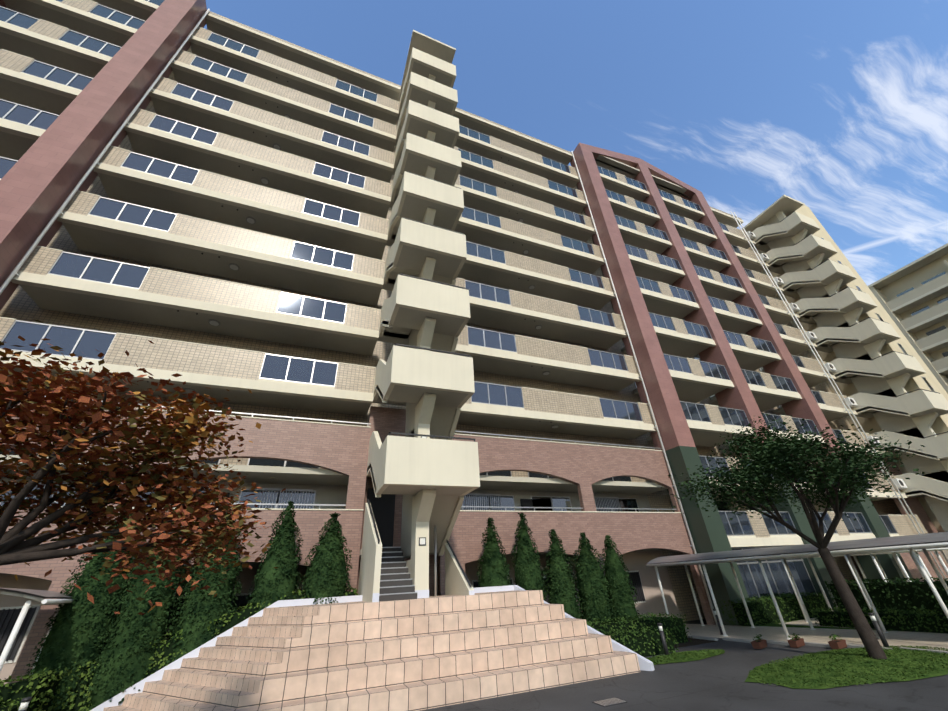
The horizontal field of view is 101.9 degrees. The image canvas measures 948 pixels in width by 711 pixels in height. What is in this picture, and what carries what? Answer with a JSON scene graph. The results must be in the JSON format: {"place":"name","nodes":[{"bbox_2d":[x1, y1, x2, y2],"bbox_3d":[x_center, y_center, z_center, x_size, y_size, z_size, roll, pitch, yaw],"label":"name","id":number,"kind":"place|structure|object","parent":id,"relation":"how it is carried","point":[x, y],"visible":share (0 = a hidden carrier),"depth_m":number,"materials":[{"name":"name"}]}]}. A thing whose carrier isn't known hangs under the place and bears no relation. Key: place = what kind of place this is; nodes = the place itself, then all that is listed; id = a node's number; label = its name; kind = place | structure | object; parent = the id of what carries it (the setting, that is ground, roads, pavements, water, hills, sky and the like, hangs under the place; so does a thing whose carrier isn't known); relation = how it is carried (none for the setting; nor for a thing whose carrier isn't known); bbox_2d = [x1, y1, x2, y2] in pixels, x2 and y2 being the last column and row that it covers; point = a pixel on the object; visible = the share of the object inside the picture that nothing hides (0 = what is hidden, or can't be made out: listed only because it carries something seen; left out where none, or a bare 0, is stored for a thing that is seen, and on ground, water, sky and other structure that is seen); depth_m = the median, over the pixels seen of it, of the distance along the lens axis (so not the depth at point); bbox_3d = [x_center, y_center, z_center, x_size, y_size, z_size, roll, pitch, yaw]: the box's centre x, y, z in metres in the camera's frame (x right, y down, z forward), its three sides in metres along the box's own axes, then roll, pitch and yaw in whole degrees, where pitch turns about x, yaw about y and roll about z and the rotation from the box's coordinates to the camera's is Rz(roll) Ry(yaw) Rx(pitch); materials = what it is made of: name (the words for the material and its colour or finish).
{"place":"outdoors","nodes":[
{"label":"outdoors","id":0,"kind":"place"},
{"bbox_2d":[204,0,947,285],"label":"sky","id":1,"kind":"structure","parent":0,"point":[837,108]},
{"bbox_2d":[420,617,947,710],"bbox_3d":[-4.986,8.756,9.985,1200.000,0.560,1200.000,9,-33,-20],"label":"ground","id":2,"kind":"structure","parent":0,"point":[716,683],"depth_m":7.13,"materials":[{"name":"grey asphalt"}]},
{"bbox_2d":[18,697,31,710],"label":"bollard light","id":3,"kind":"object","parent":2,"relation":"on","point":[25,701],"visible":1,"depth_m":6.41,"materials":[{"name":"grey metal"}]},
{"bbox_2d":[0,588,73,677],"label":"covered walkway","id":4,"kind":"structure","parent":2,"relation":"on","point":[38,600],"depth_m":7.28,"materials":[{"name":"white paint"}]},
{"bbox_2d":[0,319,285,614],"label":"autumn tree","id":5,"kind":"object","parent":2,"relation":"on","point":[179,434],"visible":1,"depth_m":3.89,"materials":[{"name":"orange plant"}]},
{"bbox_2d":[90,585,654,710],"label":"terrace steps","id":6,"kind":"structure","parent":2,"relation":"on","point":[351,653],"depth_m":8.13,"materials":[{"name":"tile"}]},
{"bbox_2d":[0,0,947,684],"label":"apartment building","id":7,"kind":"structure","parent":2,"relation":"on","point":[424,320],"depth_m":17.78,"materials":[{"name":"beige paint"}]},
{"bbox_2d":[0,501,947,710],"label":"conifers and hedges","id":8,"kind":"object","parent":2,"relation":"on","point":[91,655],"visible":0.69,"depth_m":10.19,"materials":[{"name":"green plant"}]},
{"bbox_2d":[751,634,766,648],"bbox_3d":[7.921,7.954,10.694,0.600,0.279,0.200,20,-38,-34],"label":"planter","id":9,"kind":"object","parent":2,"relation":"on","point":[759,643],"visible":1,"depth_m":10.59,"materials":[{"name":"ceramic"}]},
{"bbox_2d":[787,633,804,647],"bbox_3d":[8.848,7.817,10.579,0.600,0.302,0.203,18,-37,-32],"label":"planter","id":10,"kind":"object","parent":2,"relation":"on","point":[796,641],"visible":1,"depth_m":10.49,"materials":[{"name":"ceramic"}]},
{"bbox_2d":[646,532,947,650],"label":"covered walkway","id":11,"kind":"structure","parent":2,"relation":"on","point":[912,543],"depth_m":12.07,"materials":[{"name":"white paint"}]},
{"bbox_2d":[713,609,722,634],"bbox_3d":[8.414,9.163,13.215,0.160,0.750,0.160,9,-33,-20],"label":"bollard light","id":12,"kind":"object","parent":11,"relation":"on","point":[718,622],"visible":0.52,"depth_m":13.19,"materials":[{"name":"grey metal"}]},
{"bbox_2d":[646,645,947,688],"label":"grass patches","id":13,"kind":"object","parent":2,"relation":"on","point":[826,669],"depth_m":7.99,"materials":[{"name":"plant"}]},
{"bbox_2d":[657,623,668,655],"bbox_3d":[5.118,7.684,10.374,0.160,0.750,0.160,9,-33,-20],"label":"bollard light","id":14,"kind":"object","parent":13,"relation":"on","point":[664,643],"visible":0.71,"depth_m":10.35,"materials":[{"name":"grey metal"}]},
{"bbox_2d":[657,413,924,659],"bbox_3d":[8.402,4.179,9.989,5.532,5.962,5.801,-24,-36,31],"label":"green tree","id":15,"kind":"object","parent":13,"relation":"on","point":[834,480],"visible":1,"depth_m":9.55,"materials":[{"name":"green plant"}]},
{"bbox_2d":[828,634,846,648],"bbox_3d":[9.514,7.486,10.084,0.600,0.299,0.214,16,-36,-30],"label":"planter","id":16,"kind":"object","parent":2,"relation":"on","point":[834,643],"visible":1,"depth_m":9.99,"materials":[{"name":"ceramic"}]},
{"bbox_2d":[773,548,947,627],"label":"covered walkway","id":17,"kind":"structure","parent":2,"relation":"on","point":[880,571],"depth_m":15.66,"materials":[{"name":"white paint"}]},
{"bbox_2d":[868,613,889,647],"bbox_3d":[10.411,7.069,9.876,0.160,0.750,0.160,9,-33,-20],"label":"bollard light","id":18,"kind":"object","parent":2,"relation":"on","point":[879,631],"visible":0.79,"depth_m":9.85,"materials":[{"name":"grey metal"}]},
{"bbox_2d":[868,243,947,393],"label":"apartment building","id":19,"kind":"structure","parent":2,"relation":"on","point":[912,298],"depth_m":46.66,"materials":[{"name":"beige concrete"}]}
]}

